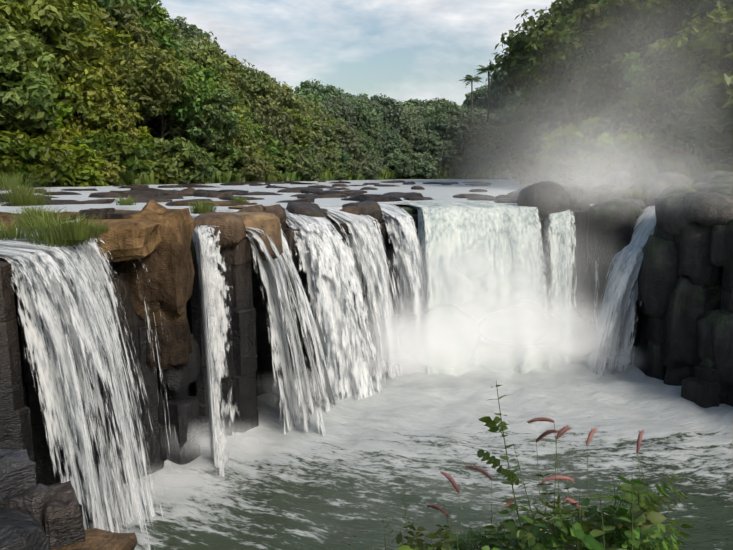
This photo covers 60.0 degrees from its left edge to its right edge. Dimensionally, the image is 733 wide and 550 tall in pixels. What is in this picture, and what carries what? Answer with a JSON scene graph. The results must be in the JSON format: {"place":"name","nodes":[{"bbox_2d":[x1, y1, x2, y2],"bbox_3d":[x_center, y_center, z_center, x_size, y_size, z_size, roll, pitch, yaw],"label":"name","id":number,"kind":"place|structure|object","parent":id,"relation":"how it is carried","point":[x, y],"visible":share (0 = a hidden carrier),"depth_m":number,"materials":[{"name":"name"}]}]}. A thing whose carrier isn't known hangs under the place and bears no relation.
{"place":"outdoors","nodes":[
{"label":"outdoors","id":0,"kind":"place"},
{"bbox_2d":[0,179,527,222],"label":"river water","id":1,"kind":"structure","parent":0,"point":[437,194],"depth_m":56.10,"materials":[{"name":"white liquid"}]},
{"bbox_2d":[153,0,560,105],"label":"sky","id":2,"kind":"structure","parent":0,"point":[400,50],"materials":[{"name":"blue"}]},
{"bbox_2d":[156,136,587,227],"bbox_3d":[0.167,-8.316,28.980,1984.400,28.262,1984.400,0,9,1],"label":"ground","id":3,"kind":"structure","parent":0,"point":[413,177],"depth_m":199.29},
{"bbox_2d":[0,7,37,37],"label":"tree","id":4,"kind":"object","parent":3,"relation":"on","point":[12,19],"visible":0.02,"depth_m":80.51,"materials":[{"name":"green plant"}]},
{"bbox_2d":[0,26,40,119],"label":"tree","id":5,"kind":"object","parent":3,"relation":"on","point":[4,30],"visible":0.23,"depth_m":75.88,"materials":[{"name":"green plant"}]},
{"bbox_2d":[0,140,45,180],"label":"bush","id":6,"kind":"object","parent":3,"relation":"on","point":[28,161],"visible":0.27,"depth_m":74.01,"materials":[{"name":"green plant"}]},
{"bbox_2d":[0,129,71,184],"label":"tree","id":7,"kind":"object","parent":3,"relation":"on","point":[48,156],"visible":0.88,"depth_m":73.03,"materials":[{"name":"green plant"}]},
{"bbox_2d":[0,75,72,141],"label":"tree","id":8,"kind":"object","parent":3,"relation":"on","point":[65,110],"visible":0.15,"depth_m":83.97,"materials":[{"name":"green plant"}]},
{"bbox_2d":[0,13,74,131],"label":"tree","id":9,"kind":"object","parent":3,"relation":"on","point":[23,106],"visible":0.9,"depth_m":76.41,"materials":[{"name":"green plant"}]},
{"bbox_2d":[0,0,80,50],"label":"tree","id":10,"kind":"object","parent":3,"relation":"on","point":[37,29],"visible":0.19,"depth_m":85.43,"materials":[{"name":"green plant"}]},
{"bbox_2d":[1,115,86,140],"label":"tree","id":11,"kind":"object","parent":3,"relation":"on","point":[59,132],"visible":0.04,"depth_m":84.18,"materials":[{"name":"green plant"}]},
{"bbox_2d":[23,124,82,145],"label":"tree","id":12,"kind":"object","parent":3,"relation":"on","point":[71,133],"visible":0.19,"depth_m":83.36,"materials":[{"name":"green plant"}]},
{"bbox_2d":[0,0,117,108],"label":"tree","id":13,"kind":"object","parent":3,"relation":"on","point":[58,14],"visible":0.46,"depth_m":85.18,"materials":[{"name":"green plant"}]},
{"bbox_2d":[49,143,108,186],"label":"bush","id":14,"kind":"object","parent":3,"relation":"on","point":[87,172],"visible":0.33,"depth_m":79.86,"materials":[{"name":"green plant"}]},
{"bbox_2d":[44,49,129,137],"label":"tree","id":15,"kind":"object","parent":3,"relation":"on","point":[92,95],"visible":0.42,"depth_m":89.97,"materials":[{"name":"green plant"}]},
{"bbox_2d":[47,1,131,114],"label":"tree","id":16,"kind":"object","parent":3,"relation":"on","point":[121,38],"visible":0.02,"depth_m":100.34,"materials":[{"name":"green plant"}]},
{"bbox_2d":[56,150,125,185],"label":"bush","id":17,"kind":"object","parent":3,"relation":"on","point":[112,176],"visible":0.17,"depth_m":84.18,"materials":[{"name":"green plant"}]},
{"bbox_2d":[77,0,129,62],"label":"tree","id":18,"kind":"object","parent":3,"relation":"on","point":[102,3],"visible":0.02,"depth_m":105.27,"materials":[{"name":"green plant"}]},
{"bbox_2d":[72,86,142,143],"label":"tree","id":19,"kind":"object","parent":3,"relation":"on","point":[130,120],"visible":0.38,"depth_m":94.78,"materials":[{"name":"green plant"}]},
{"bbox_2d":[80,129,156,173],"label":"tree","id":20,"kind":"object","parent":3,"relation":"on","point":[120,145],"visible":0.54,"depth_m":88.83,"materials":[{"name":"green plant"}]},
{"bbox_2d":[82,0,161,49],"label":"tree","id":21,"kind":"object","parent":3,"relation":"on","point":[136,33],"visible":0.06,"depth_m":106.18,"materials":[{"name":"green plant"}]},
{"bbox_2d":[125,126,163,156],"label":"tree","id":22,"kind":"object","parent":3,"relation":"on","point":[142,131],"visible":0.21,"depth_m":103.07,"materials":[{"name":"green plant"}]},
{"bbox_2d":[95,40,199,128],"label":"tree","id":23,"kind":"object","parent":3,"relation":"on","point":[159,59],"visible":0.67,"depth_m":98.89,"materials":[{"name":"green plant"}]},
{"bbox_2d":[125,0,184,59],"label":"tree","id":24,"kind":"object","parent":3,"relation":"on","point":[155,19],"visible":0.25,"depth_m":122.20,"materials":[{"name":"green plant"}]},
{"bbox_2d":[149,167,179,184],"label":"bush","id":25,"kind":"object","parent":3,"relation":"on","point":[173,181],"visible":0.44,"depth_m":98.33,"materials":[{"name":"green plant"}]},
{"bbox_2d":[119,57,217,138],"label":"tree","id":26,"kind":"object","parent":3,"relation":"on","point":[203,83],"visible":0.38,"depth_m":107.02,"materials":[{"name":"green plant"}]},
{"bbox_2d":[140,136,217,183],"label":"tree","id":27,"kind":"object","parent":3,"relation":"on","point":[184,148],"visible":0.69,"depth_m":100.87,"materials":[{"name":"green plant"}]},
{"bbox_2d":[134,67,227,137],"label":"tree","id":28,"kind":"object","parent":3,"relation":"on","point":[220,78],"depth_m":114.47,"materials":[{"name":"green plant"}]},
{"bbox_2d":[156,145,215,181],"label":"bush","id":29,"kind":"object","parent":3,"relation":"on","point":[200,173],"visible":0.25,"depth_m":104.22,"materials":[{"name":"green plant"}]},
{"bbox_2d":[164,16,218,48],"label":"tree","id":30,"kind":"object","parent":3,"relation":"on","point":[194,31],"visible":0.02,"depth_m":170.31,"materials":[{"name":"green plant"}]},
{"bbox_2d":[166,81,241,150],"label":"tree","id":31,"kind":"object","parent":3,"relation":"on","point":[208,133],"visible":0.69,"depth_m":112.31,"materials":[{"name":"green plant"}]},
{"bbox_2d":[156,69,251,146],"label":"tree","id":32,"kind":"object","parent":3,"relation":"on","point":[241,122],"visible":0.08,"depth_m":122.52,"materials":[{"name":"green plant"}]},
{"bbox_2d":[171,35,252,77],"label":"tree","id":33,"kind":"object","parent":3,"relation":"on","point":[187,40],"visible":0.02,"depth_m":142.05,"materials":[{"name":"green plant"}]},
{"bbox_2d":[183,44,253,116],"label":"tree","id":34,"kind":"object","parent":3,"relation":"on","point":[220,64],"visible":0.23,"depth_m":136.12,"materials":[{"name":"green plant"}]},
{"bbox_2d":[207,143,252,177],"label":"bush","id":35,"kind":"object","parent":3,"relation":"on","point":[233,151],"visible":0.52,"depth_m":116.23,"materials":[{"name":"green plant"}]},
{"bbox_2d":[218,145,267,181],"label":"bush","id":36,"kind":"object","parent":3,"relation":"on","point":[257,173],"visible":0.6,"depth_m":118.68,"materials":[{"name":"green plant"}]},
{"bbox_2d":[243,121,261,139],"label":"tree","id":37,"kind":"object","parent":3,"relation":"on","point":[256,128],"visible":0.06,"depth_m":135.04,"materials":[{"name":"green plant"}]},
{"bbox_2d":[235,150,275,175],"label":"bush","id":38,"kind":"object","parent":3,"relation":"on","point":[268,171],"visible":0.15,"depth_m":124.39,"materials":[{"name":"green plant"}]},
{"bbox_2d":[242,112,278,138],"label":"tree","id":39,"kind":"object","parent":3,"relation":"on","point":[260,124],"visible":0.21,"depth_m":138.83,"materials":[{"name":"green plant"}]},
{"bbox_2d":[246,72,280,112],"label":"tree","id":40,"kind":"object","parent":3,"relation":"on","point":[255,89],"visible":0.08,"depth_m":152.64,"materials":[{"name":"green plant"}]},
{"bbox_2d":[238,64,288,101],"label":"tree","id":41,"kind":"object","parent":3,"relation":"on","point":[253,70],"visible":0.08,"depth_m":155.51,"materials":[{"name":"green plant"}]},
{"bbox_2d":[248,104,298,148],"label":"tree","id":42,"kind":"object","parent":3,"relation":"on","point":[268,113],"visible":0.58,"depth_m":140.41,"materials":[{"name":"green plant"}]},
{"bbox_2d":[265,140,297,172],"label":"tree","id":43,"kind":"object","parent":3,"relation":"on","point":[286,162],"visible":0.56,"depth_m":135.18,"materials":[{"name":"green plant"}]},
{"bbox_2d":[250,84,315,140],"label":"tree","id":44,"kind":"object","parent":3,"relation":"on","point":[284,98],"visible":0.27,"depth_m":151.89,"materials":[{"name":"green plant"}]},
{"bbox_2d":[274,108,313,152],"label":"tree","id":45,"kind":"object","parent":3,"relation":"on","point":[302,137],"visible":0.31,"depth_m":145.19,"materials":[{"name":"green plant"}]},
{"bbox_2d":[277,144,321,180],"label":"bush","id":46,"kind":"object","parent":3,"relation":"on","point":[303,170],"visible":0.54,"depth_m":139.76,"materials":[{"name":"green plant"}]},
{"bbox_2d":[292,79,346,100],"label":"tree","id":47,"kind":"object","parent":3,"relation":"on","point":[308,87],"visible":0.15,"depth_m":201.98,"materials":[{"name":"green plant"}]},
{"bbox_2d":[296,93,344,121],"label":"tree","id":48,"kind":"object","parent":3,"relation":"on","point":[310,97],"depth_m":181.96,"materials":[{"name":"green plant"}]},
{"bbox_2d":[306,100,337,134],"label":"tree","id":49,"kind":"object","parent":3,"relation":"on","point":[313,107],"visible":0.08,"depth_m":168.76,"materials":[{"name":"green plant"}]},
{"bbox_2d":[310,120,339,152],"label":"tree","id":50,"kind":"object","parent":3,"relation":"on","point":[320,139],"visible":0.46,"depth_m":162.15,"materials":[{"name":"green plant"}]},
{"bbox_2d":[317,145,340,166],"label":"tree","id":51,"kind":"object","parent":3,"relation":"on","point":[334,160],"visible":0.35,"depth_m":160.87,"materials":[{"name":"green plant"}]},
{"bbox_2d":[319,148,351,167],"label":"tree","id":52,"kind":"object","parent":3,"relation":"on","point":[343,156],"visible":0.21,"depth_m":163.24,"materials":[{"name":"green plant"}]},
{"bbox_2d":[324,162,348,179],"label":"tree","id":53,"kind":"object","parent":3,"relation":"on","point":[341,175],"visible":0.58,"depth_m":158.80,"materials":[{"name":"green plant"}]},
{"bbox_2d":[316,95,361,129],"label":"tree","id":54,"kind":"object","parent":3,"relation":"on","point":[338,103],"visible":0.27,"depth_m":186.92,"materials":[{"name":"green plant"}]},
{"bbox_2d":[324,119,364,156],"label":"tree","id":55,"kind":"object","parent":3,"relation":"on","point":[347,133],"visible":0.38,"depth_m":169.91,"materials":[{"name":"green plant"}]},
{"bbox_2d":[342,159,361,175],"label":"tree","id":56,"kind":"object","parent":3,"relation":"on","point":[355,165],"visible":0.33,"depth_m":168.79,"materials":[{"name":"green plant"}]},
{"bbox_2d":[326,98,381,130],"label":"tree","id":57,"kind":"object","parent":3,"relation":"on","point":[364,116],"visible":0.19,"depth_m":194.30,"materials":[{"name":"green plant"}]},
{"bbox_2d":[341,98,383,134],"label":"tree","id":58,"kind":"object","parent":3,"relation":"on","point":[379,113],"visible":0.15,"depth_m":200.87,"materials":[{"name":"green plant"}]},
{"bbox_2d":[349,153,381,179],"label":"tree","id":59,"kind":"object","parent":3,"relation":"on","point":[368,165],"visible":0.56,"depth_m":174.43,"materials":[{"name":"green plant"}]},
{"bbox_2d":[355,129,376,157],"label":"tree","id":60,"kind":"object","parent":3,"relation":"on","point":[367,144],"visible":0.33,"depth_m":186.74,"materials":[{"name":"green plant"}]},
{"bbox_2d":[0,171,732,549],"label":"boulders","id":61,"kind":"object","parent":3,"relation":"on","point":[682,335],"visible":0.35,"depth_m":25.63,"materials":[{"name":"brown stone"}]},
{"bbox_2d":[0,171,705,246],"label":"ledge grass","id":62,"kind":"structure","parent":61,"relation":"on","point":[44,223],"depth_m":16.03,"materials":[{"name":"green plant"}]},
{"bbox_2d":[0,201,732,528],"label":"basalt columns","id":63,"kind":"structure","parent":3,"relation":"on","point":[247,359],"depth_m":19.91,"materials":[{"name":"grey stone"}]},
{"bbox_2d":[0,201,656,549],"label":"waterfalls","id":64,"kind":"object","parent":63,"relation":"on","point":[332,263],"visible":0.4,"depth_m":24.86,"materials":[{"name":"liquid"}]},
{"bbox_2d":[0,134,732,187],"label":"bank grass","id":65,"kind":"structure","parent":3,"relation":"on","point":[218,177],"depth_m":94.90,"materials":[{"name":"green plant"}]},
{"bbox_2d":[352,97,392,131],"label":"tree","id":66,"kind":"object","parent":3,"relation":"on","point":[361,99],"visible":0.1,"depth_m":213.16,"materials":[{"name":"green plant"}]},
{"bbox_2d":[362,124,385,155],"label":"tree","id":67,"kind":"object","parent":3,"relation":"on","point":[372,131],"visible":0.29,"depth_m":198.03,"materials":[{"name":"green plant"}]},
{"bbox_2d":[364,93,407,134],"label":"tree","id":68,"kind":"object","parent":3,"relation":"on","point":[393,107],"visible":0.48,"depth_m":212.27,"materials":[{"name":"green plant"}]},
{"bbox_2d":[368,125,403,157],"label":"tree","id":69,"kind":"object","parent":3,"relation":"on","point":[390,137],"visible":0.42,"depth_m":202.39,"materials":[{"name":"green plant"}]},
{"bbox_2d":[384,150,418,175],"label":"tree","id":70,"kind":"object","parent":3,"relation":"on","point":[393,157],"visible":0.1,"depth_m":195.76,"materials":[{"name":"green plant"}]},
{"bbox_2d":[393,138,415,155],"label":"tree","id":71,"kind":"object","parent":3,"relation":"on","point":[408,146],"visible":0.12,"depth_m":206.44,"materials":[{"name":"green plant"}]},
{"bbox_2d":[394,160,417,177],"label":"tree","id":72,"kind":"object","parent":3,"relation":"on","point":[407,173],"depth_m":196.14,"materials":[{"name":"green plant"}]},
{"bbox_2d":[398,118,426,152],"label":"tree","id":73,"kind":"object","parent":3,"relation":"on","point":[410,128],"visible":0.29,"depth_m":210.98,"materials":[{"name":"green plant"}]},
{"bbox_2d":[403,152,437,177],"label":"tree","id":74,"kind":"object","parent":3,"relation":"on","point":[413,157],"depth_m":198.23,"materials":[{"name":"green plant"}]},
{"bbox_2d":[414,134,445,159],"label":"tree","id":75,"kind":"object","parent":3,"relation":"on","point":[429,139],"depth_m":205.48,"materials":[{"name":"green plant"}]},
{"bbox_2d":[431,140,456,167],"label":"tree","id":76,"kind":"object","parent":3,"relation":"on","point":[451,151],"depth_m":206.56,"materials":[{"name":"green plant"}]},
{"bbox_2d":[425,114,467,155],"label":"tree","id":77,"kind":"object","parent":3,"relation":"on","point":[444,124],"depth_m":209.87,"materials":[{"name":"green plant"}]},
{"bbox_2d":[426,101,471,146],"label":"tree","id":78,"kind":"object","parent":3,"relation":"on","point":[447,108],"depth_m":212.13,"materials":[{"name":"green plant"}]},
{"bbox_2d":[445,158,476,173],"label":"tree","id":79,"kind":"object","parent":3,"relation":"on","point":[455,166],"depth_m":203.01,"materials":[{"name":"green plant"}]},
{"bbox_2d":[435,107,496,150],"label":"tree","id":80,"kind":"object","parent":3,"relation":"on","point":[456,122],"depth_m":207.88,"materials":[{"name":"green plant"}]},
{"bbox_2d":[451,153,481,171],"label":"tree","id":81,"kind":"object","parent":3,"relation":"on","point":[469,160],"depth_m":202.93,"materials":[{"name":"green plant"}]},
{"bbox_2d":[459,75,483,122],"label":"palm","id":82,"kind":"object","parent":3,"relation":"on","point":[469,78],"depth_m":157.31,"materials":[{"name":"green plant"}]},
{"bbox_2d":[462,85,492,107],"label":"tree","id":83,"kind":"object","parent":3,"relation":"on","point":[479,92],"depth_m":244.72,"materials":[{"name":"green plant"}]},
{"bbox_2d":[460,145,497,166],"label":"tree","id":84,"kind":"object","parent":3,"relation":"on","point":[480,157],"depth_m":206.15,"materials":[{"name":"green plant"}]},
{"bbox_2d":[465,96,500,111],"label":"tree","id":85,"kind":"object","parent":3,"relation":"on","point":[480,102],"depth_m":233.67,"materials":[{"name":"green plant"}]},
{"bbox_2d":[475,64,500,122],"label":"palm","id":86,"kind":"object","parent":3,"relation":"on","point":[490,69],"depth_m":142.42,"materials":[{"name":"green plant"}]},
{"bbox_2d":[479,125,517,160],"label":"tree","id":87,"kind":"object","parent":3,"relation":"on","point":[491,137],"depth_m":204.72,"materials":[{"name":"green plant"}]},
{"bbox_2d":[483,62,514,106],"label":"tree","id":88,"kind":"object","parent":3,"relation":"on","point":[496,93],"depth_m":222.63,"materials":[{"name":"green plant"}]},
{"bbox_2d":[503,129,526,156],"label":"tree","id":89,"kind":"object","parent":3,"relation":"on","point":[518,144],"depth_m":201.58,"materials":[{"name":"green plant"}]},
{"bbox_2d":[507,98,533,136],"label":"tree","id":90,"kind":"object","parent":3,"relation":"on","point":[515,115],"depth_m":172.20,"materials":[{"name":"green plant"}]},
{"bbox_2d":[346,381,695,549],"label":"weeds","id":91,"kind":"object","parent":3,"relation":"on","point":[622,528],"visible":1,"depth_m":1.99,"materials":[{"name":"green plant"}]},
{"bbox_2d":[509,122,533,148],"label":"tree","id":92,"kind":"object","parent":3,"relation":"on","point":[520,135],"depth_m":198.10,"materials":[{"name":"green plant"}]},
{"bbox_2d":[488,0,585,108],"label":"tree","id":93,"kind":"object","parent":3,"relation":"on","point":[518,42],"depth_m":107.15,"materials":[{"name":"green plant"}]},
{"bbox_2d":[499,131,581,185],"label":"tree","id":94,"kind":"object","parent":3,"relation":"on","point":[519,152],"depth_m":86.68,"materials":[{"name":"green plant"}]},
{"bbox_2d":[516,18,598,130],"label":"tree","id":95,"kind":"object","parent":3,"relation":"on","point":[549,39],"depth_m":82.51,"materials":[{"name":"green plant"}]},
{"bbox_2d":[540,1,603,102],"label":"tree","id":96,"kind":"object","parent":3,"relation":"on","point":[562,24],"depth_m":96.05,"materials":[{"name":"green plant"}]},
{"bbox_2d":[549,0,599,21],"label":"tree","id":97,"kind":"object","parent":3,"relation":"on","point":[567,4],"depth_m":105.30,"materials":[{"name":"green plant"}]},
{"bbox_2d":[537,117,616,183],"bbox_3d":[21.383,-10.966,60.321,10.046,7.973,10.236,0,10,-11],"label":"tree","id":98,"kind":"object","parent":3,"relation":"on","point":[579,135],"depth_m":59.27,"materials":[{"name":"green plant"}]},
{"bbox_2d":[544,15,628,127],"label":"tree","id":99,"kind":"object","parent":3,"relation":"on","point":[573,85],"depth_m":79.14,"materials":[{"name":"green plant"}]},
{"bbox_2d":[568,26,665,121],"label":"tree","id":100,"kind":"object","parent":3,"relation":"on","point":[592,105],"depth_m":69.47,"materials":[{"name":"green plant"}]},
{"bbox_2d":[572,130,670,184],"bbox_3d":[20.134,-8.434,49.861,7.652,5.868,7.797,1,7,17],"label":"tree","id":101,"kind":"object","parent":3,"relation":"on","point":[615,146],"depth_m":49.10,"materials":[{"name":"green plant"}]},
{"bbox_2d":[589,126,675,156],"bbox_3d":[24.610,-10.664,56.641,8.758,5.291,8.924,7,13,37],"label":"tree","id":102,"kind":"object","parent":3,"relation":"on","point":[633,129],"depth_m":55.12,"materials":[{"name":"green plant"}]},
{"bbox_2d":[591,85,692,150],"bbox_3d":[26.944,-13.751,59.901,11.867,8.044,11.646,7,11,34],"label":"tree","id":103,"kind":"object","parent":3,"relation":"on","point":[623,104],"depth_m":57.00,"materials":[{"name":"green plant"}]},
{"bbox_2d":[607,89,686,145],"bbox_3d":[26.357,-12.853,56.180,8.697,7.528,8.337,-3,9,-16],"label":"tree","id":104,"kind":"object","parent":3,"relation":"on","point":[649,114],"depth_m":54.61,"materials":[{"name":"green plant"}]},
{"bbox_2d":[613,133,692,179],"bbox_3d":[22.047,-8.334,47.444,6.380,4.561,6.170,-6,11,-33],"label":"tree","id":105,"kind":"object","parent":3,"relation":"on","point":[663,150],"depth_m":46.40,"materials":[{"name":"green plant"}]},
{"bbox_2d":[574,0,732,101],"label":"tree","id":106,"kind":"object","parent":3,"relation":"on","point":[590,20],"depth_m":63.10,"materials":[{"name":"green plant"}]},
{"bbox_2d":[618,36,700,126],"bbox_3d":[27.934,-16.218,59.184,9.112,11.832,9.592,-6,12,-29],"label":"tree","id":107,"kind":"object","parent":3,"relation":"on","point":[655,55],"depth_m":58.37,"materials":[{"name":"green plant"}]},
{"bbox_2d":[645,7,732,118],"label":"tree","id":108,"kind":"object","parent":3,"relation":"on","point":[688,79],"depth_m":52.16,"materials":[{"name":"green plant"}]},
{"bbox_2d":[647,0,732,41],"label":"tree","id":109,"kind":"object","parent":3,"relation":"on","point":[707,4],"depth_m":57.20,"materials":[{"name":"green plant"}]},
{"bbox_2d":[675,52,732,163],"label":"tree","id":110,"kind":"object","parent":3,"relation":"on","point":[727,78],"depth_m":39.34,"materials":[{"name":"green plant"}]},
{"bbox_2d":[692,8,732,92],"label":"tree","id":111,"kind":"object","parent":3,"relation":"on","point":[720,47],"depth_m":47.32,"materials":[{"name":"green plant"}]},
{"bbox_2d":[106,348,732,549],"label":"pool water","id":112,"kind":"structure","parent":0,"point":[318,491],"depth_m":19.65,"materials":[{"name":"white liquid"}]},
{"bbox_2d":[114,0,732,506],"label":"mist","id":113,"kind":"structure","parent":0,"point":[446,340],"depth_m":26.63,"materials":[{"name":"white liquid"}]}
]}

